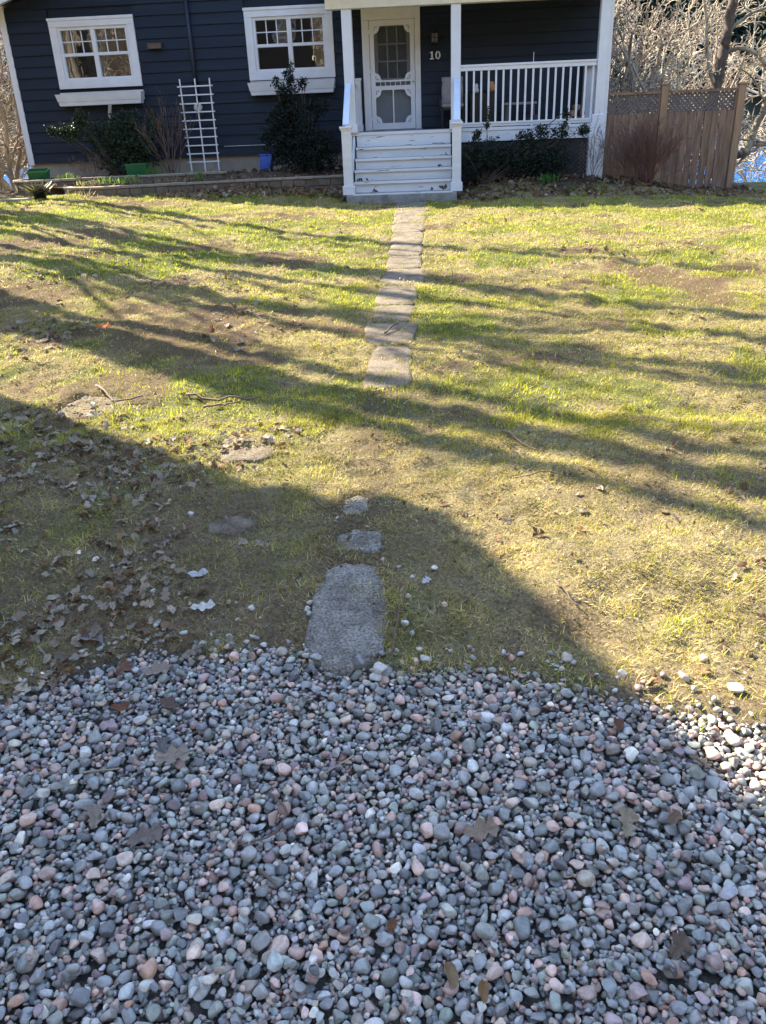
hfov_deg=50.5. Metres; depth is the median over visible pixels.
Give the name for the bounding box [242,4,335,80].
window
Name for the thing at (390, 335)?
paving slab
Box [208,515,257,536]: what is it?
paving slab
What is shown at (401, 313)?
paving slab
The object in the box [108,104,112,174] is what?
support stake
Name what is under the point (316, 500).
stick
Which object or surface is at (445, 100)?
porch chair
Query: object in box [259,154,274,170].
recycling box
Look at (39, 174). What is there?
plastic crate
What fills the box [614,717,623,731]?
dead leaf
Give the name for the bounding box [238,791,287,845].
stick
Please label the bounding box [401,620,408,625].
pebble
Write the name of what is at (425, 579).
pebble
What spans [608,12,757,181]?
bare tree
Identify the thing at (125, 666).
dead leaf
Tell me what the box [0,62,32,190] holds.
bare tree
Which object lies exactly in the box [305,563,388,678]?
paving slab
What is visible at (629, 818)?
dead leaf
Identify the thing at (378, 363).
paving slab
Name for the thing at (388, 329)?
stick
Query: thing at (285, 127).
evergreen shrub
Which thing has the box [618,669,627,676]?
pebble
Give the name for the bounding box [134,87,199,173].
bare shrub
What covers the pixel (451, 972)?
dead leaf
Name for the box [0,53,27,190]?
bare tree
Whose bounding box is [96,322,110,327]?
dead leaf
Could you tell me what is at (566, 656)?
pebble
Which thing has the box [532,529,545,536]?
dead leaf
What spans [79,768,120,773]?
stick
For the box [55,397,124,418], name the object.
paving slab
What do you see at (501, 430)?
stick
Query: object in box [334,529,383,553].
paving slab
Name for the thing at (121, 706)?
dead leaf
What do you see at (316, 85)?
window box
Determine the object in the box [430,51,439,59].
house number
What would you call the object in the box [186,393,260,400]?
stick
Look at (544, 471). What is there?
stick
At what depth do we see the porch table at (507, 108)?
15.60 m
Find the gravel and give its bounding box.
[0,605,765,1023]
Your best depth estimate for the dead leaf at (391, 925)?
1.69 m
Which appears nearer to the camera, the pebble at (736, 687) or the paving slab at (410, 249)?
the pebble at (736, 687)
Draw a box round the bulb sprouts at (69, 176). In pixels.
[52,172,78,178]
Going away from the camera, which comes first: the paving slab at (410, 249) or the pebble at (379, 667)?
the pebble at (379, 667)
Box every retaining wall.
[13,171,226,196]
[63,174,343,196]
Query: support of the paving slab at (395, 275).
on the ground at (600, 628)
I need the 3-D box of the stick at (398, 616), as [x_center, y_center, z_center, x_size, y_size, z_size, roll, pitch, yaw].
[0.050,0.341,2.643,0.013,0.064,0.344,3,26,11]
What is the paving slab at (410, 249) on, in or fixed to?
on the ground at (600, 628)
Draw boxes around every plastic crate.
[26,168,49,179]
[124,163,150,174]
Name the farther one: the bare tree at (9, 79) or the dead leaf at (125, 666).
the bare tree at (9, 79)
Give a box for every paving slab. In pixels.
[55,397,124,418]
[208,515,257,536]
[217,431,277,462]
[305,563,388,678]
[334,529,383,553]
[343,496,369,513]
[362,346,412,389]
[364,323,417,344]
[373,305,415,322]
[375,286,417,305]
[379,268,424,285]
[386,256,421,269]
[387,243,422,256]
[390,232,423,244]
[392,215,426,223]
[392,223,423,232]
[393,209,426,216]
[396,202,427,205]
[396,205,424,209]
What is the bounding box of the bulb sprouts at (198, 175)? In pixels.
[188,169,210,178]
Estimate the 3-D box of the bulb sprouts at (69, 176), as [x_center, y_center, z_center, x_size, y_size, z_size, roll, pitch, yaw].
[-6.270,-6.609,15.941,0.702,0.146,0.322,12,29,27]
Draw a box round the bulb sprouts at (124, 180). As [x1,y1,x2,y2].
[111,174,142,182]
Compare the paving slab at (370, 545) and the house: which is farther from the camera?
the house
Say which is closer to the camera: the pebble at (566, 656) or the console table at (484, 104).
the pebble at (566, 656)
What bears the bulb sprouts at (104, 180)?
on the garden bed
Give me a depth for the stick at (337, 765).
2.10 m
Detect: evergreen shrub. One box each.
[43,107,164,175]
[256,60,342,180]
[461,100,591,183]
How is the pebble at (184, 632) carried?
on the ground at (600, 628)
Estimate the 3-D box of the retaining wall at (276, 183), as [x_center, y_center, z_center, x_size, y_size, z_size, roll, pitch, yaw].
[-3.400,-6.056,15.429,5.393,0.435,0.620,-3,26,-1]
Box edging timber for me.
[0,198,30,202]
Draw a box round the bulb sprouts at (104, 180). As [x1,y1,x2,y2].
[91,177,117,183]
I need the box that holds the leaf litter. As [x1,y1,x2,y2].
[0,165,765,695]
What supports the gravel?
on the ground at (600, 628)
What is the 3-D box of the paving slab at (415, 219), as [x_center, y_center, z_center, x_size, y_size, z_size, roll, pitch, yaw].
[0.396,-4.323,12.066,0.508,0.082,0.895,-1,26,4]
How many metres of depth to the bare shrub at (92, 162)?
16.14 m
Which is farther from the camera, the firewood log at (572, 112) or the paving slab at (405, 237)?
the firewood log at (572, 112)
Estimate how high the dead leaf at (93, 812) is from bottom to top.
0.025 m
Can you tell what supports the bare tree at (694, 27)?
on the ground at (600, 628)
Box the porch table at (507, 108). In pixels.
[504,101,536,120]
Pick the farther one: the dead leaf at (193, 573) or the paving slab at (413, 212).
the paving slab at (413, 212)
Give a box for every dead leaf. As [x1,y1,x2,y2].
[79,629,105,643]
[83,803,104,828]
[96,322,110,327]
[111,701,129,710]
[113,658,133,677]
[117,822,162,845]
[141,661,169,674]
[144,743,189,763]
[155,736,170,753]
[159,695,179,708]
[186,568,207,576]
[191,599,214,610]
[268,257,279,261]
[386,918,396,933]
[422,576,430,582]
[444,961,458,991]
[454,815,498,838]
[478,979,489,1003]
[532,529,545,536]
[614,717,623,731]
[618,807,639,838]
[668,808,683,823]
[669,926,693,957]
[690,753,710,767]
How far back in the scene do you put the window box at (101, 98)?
16.48 m
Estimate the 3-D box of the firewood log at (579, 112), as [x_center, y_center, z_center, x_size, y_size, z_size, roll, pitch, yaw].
[3.798,-7.649,15.548,0.097,0.098,0.360,-1,26,4]
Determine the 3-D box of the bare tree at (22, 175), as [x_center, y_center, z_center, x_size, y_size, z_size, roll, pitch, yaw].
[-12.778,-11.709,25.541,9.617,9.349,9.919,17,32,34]
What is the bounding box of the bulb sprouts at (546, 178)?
[537,172,559,182]
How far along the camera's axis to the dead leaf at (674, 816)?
1.89 m
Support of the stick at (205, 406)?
on the ground at (600, 628)
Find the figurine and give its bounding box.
[475,83,478,92]
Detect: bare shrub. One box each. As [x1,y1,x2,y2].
[69,154,104,176]
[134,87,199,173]
[572,112,613,181]
[591,106,715,182]
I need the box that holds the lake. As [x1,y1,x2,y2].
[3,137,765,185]
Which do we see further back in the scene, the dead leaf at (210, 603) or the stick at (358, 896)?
the dead leaf at (210, 603)
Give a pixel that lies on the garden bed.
(255, 174)
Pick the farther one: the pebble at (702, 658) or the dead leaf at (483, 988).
the pebble at (702, 658)
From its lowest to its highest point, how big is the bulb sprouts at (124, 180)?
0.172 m
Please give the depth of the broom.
15.42 m
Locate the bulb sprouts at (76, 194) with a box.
[69,190,97,197]
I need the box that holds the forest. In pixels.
[0,0,765,116]
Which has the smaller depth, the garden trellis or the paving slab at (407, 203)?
the paving slab at (407, 203)
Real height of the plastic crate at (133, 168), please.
0.254 m
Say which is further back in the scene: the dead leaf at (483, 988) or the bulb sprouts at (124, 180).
the bulb sprouts at (124, 180)
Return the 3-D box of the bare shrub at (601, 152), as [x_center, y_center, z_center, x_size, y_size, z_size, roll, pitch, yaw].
[3.952,-6.696,14.847,0.768,1.231,0.661,-12,27,-19]
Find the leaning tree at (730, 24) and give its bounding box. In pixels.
[691,0,765,182]
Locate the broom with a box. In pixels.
[526,52,536,125]
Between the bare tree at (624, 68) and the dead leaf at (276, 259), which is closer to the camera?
the dead leaf at (276, 259)
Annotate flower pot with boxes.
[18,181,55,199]
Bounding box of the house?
[0,0,614,203]
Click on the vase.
(492, 87)
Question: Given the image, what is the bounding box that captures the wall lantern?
[430,27,438,42]
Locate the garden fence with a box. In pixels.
[602,82,748,188]
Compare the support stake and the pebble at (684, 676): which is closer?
the pebble at (684, 676)
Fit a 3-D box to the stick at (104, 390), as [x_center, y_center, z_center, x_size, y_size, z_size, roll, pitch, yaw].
[-1.614,-0.705,4.822,0.408,0.048,0.122,14,30,30]
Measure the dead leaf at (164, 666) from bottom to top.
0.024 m
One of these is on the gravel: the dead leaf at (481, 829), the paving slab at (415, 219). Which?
the dead leaf at (481, 829)
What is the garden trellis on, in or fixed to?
on the garden bed
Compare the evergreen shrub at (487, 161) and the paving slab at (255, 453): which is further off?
the evergreen shrub at (487, 161)
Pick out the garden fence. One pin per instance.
(722, 173)
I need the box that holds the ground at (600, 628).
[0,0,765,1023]
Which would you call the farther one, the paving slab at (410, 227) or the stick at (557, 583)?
the paving slab at (410, 227)
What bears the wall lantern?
attached to the house
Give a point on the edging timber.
(16, 200)
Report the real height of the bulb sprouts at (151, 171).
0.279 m
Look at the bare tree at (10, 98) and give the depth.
20.57 m
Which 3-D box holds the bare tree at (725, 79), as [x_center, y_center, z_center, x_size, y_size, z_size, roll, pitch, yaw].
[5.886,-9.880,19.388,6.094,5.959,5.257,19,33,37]
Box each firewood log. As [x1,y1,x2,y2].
[569,110,574,116]
[572,104,579,109]
[577,110,584,115]
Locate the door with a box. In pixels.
[361,6,422,131]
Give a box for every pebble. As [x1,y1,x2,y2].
[179,630,187,634]
[248,605,254,610]
[309,653,321,659]
[352,654,364,665]
[373,661,386,674]
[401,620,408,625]
[420,655,432,662]
[561,652,572,661]
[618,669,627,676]
[678,670,689,681]
[699,654,707,661]
[727,682,744,693]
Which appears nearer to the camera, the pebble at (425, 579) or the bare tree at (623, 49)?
the pebble at (425, 579)
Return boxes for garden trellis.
[177,78,219,170]
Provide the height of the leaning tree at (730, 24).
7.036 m
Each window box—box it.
[55,89,144,106]
[247,78,335,95]
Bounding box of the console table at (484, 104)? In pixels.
[469,92,497,122]
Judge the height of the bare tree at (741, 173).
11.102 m
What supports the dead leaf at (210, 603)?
on the ground at (600, 628)
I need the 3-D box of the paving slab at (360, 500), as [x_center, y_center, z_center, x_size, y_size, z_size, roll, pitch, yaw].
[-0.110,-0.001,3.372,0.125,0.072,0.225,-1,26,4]
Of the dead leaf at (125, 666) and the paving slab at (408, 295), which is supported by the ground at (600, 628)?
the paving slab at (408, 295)
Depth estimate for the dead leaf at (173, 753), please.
2.15 m
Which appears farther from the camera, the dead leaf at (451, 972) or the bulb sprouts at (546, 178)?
the bulb sprouts at (546, 178)
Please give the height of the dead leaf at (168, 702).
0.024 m
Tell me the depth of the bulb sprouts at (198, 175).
15.68 m
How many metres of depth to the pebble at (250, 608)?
2.73 m
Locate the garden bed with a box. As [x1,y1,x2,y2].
[50,167,342,187]
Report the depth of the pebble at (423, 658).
2.50 m
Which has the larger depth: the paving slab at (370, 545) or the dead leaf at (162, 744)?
the paving slab at (370, 545)
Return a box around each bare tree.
[0,28,32,190]
[0,31,27,190]
[0,40,33,190]
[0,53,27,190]
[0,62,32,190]
[587,0,764,180]
[607,0,765,174]
[607,0,765,182]
[608,0,765,183]
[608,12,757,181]
[637,10,765,182]
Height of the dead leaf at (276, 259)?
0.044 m
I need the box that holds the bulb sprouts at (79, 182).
[76,179,90,184]
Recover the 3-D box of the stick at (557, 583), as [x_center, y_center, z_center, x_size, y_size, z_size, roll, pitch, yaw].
[0.602,0.265,2.680,0.020,0.028,0.144,-11,27,-16]
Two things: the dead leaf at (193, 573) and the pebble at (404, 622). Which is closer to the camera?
the pebble at (404, 622)
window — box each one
[46,14,142,89]
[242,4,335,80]
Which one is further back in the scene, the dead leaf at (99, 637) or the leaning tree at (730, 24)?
the leaning tree at (730, 24)
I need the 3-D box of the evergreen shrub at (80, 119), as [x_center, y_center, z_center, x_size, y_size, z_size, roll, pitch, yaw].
[-5.546,-7.412,16.351,2.318,1.380,0.987,-12,27,-19]
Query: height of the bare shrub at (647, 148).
1.296 m
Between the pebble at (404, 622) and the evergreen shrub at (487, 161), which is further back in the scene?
the evergreen shrub at (487, 161)
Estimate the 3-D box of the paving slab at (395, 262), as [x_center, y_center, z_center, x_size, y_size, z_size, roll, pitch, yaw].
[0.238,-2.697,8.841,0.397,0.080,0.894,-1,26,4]
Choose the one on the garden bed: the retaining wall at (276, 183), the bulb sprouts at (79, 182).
the bulb sprouts at (79, 182)
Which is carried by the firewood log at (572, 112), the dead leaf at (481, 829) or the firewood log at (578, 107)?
the firewood log at (578, 107)
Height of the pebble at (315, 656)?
0.019 m
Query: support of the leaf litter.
on the ground at (600, 628)
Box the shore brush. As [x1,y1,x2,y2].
[13,106,765,154]
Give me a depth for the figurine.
15.95 m
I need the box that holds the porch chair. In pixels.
[439,76,464,128]
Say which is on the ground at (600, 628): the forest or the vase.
the forest
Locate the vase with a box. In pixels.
[489,81,494,91]
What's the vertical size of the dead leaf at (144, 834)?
0.020 m
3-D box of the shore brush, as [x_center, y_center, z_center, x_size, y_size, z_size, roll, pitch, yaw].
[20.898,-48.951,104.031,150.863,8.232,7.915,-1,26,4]
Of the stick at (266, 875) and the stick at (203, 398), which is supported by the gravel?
the stick at (266, 875)
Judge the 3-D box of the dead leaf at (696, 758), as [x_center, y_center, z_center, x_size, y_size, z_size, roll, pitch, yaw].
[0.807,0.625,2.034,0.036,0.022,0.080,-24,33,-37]
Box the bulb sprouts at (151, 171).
[139,164,162,174]
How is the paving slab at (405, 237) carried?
on the ground at (600, 628)
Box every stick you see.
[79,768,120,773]
[95,384,141,401]
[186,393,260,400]
[202,401,239,407]
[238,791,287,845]
[258,868,278,887]
[313,497,349,507]
[319,756,352,776]
[325,891,364,925]
[384,322,398,333]
[390,583,406,655]
[500,429,537,450]
[513,471,590,479]
[555,580,578,605]
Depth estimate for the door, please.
16.15 m
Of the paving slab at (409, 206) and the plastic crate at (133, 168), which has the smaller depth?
the paving slab at (409, 206)
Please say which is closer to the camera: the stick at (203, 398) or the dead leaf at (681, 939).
the dead leaf at (681, 939)
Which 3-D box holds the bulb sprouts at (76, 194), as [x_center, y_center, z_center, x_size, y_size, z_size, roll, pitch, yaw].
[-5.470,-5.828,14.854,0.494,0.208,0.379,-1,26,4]
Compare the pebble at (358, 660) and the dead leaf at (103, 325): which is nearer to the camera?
the pebble at (358, 660)

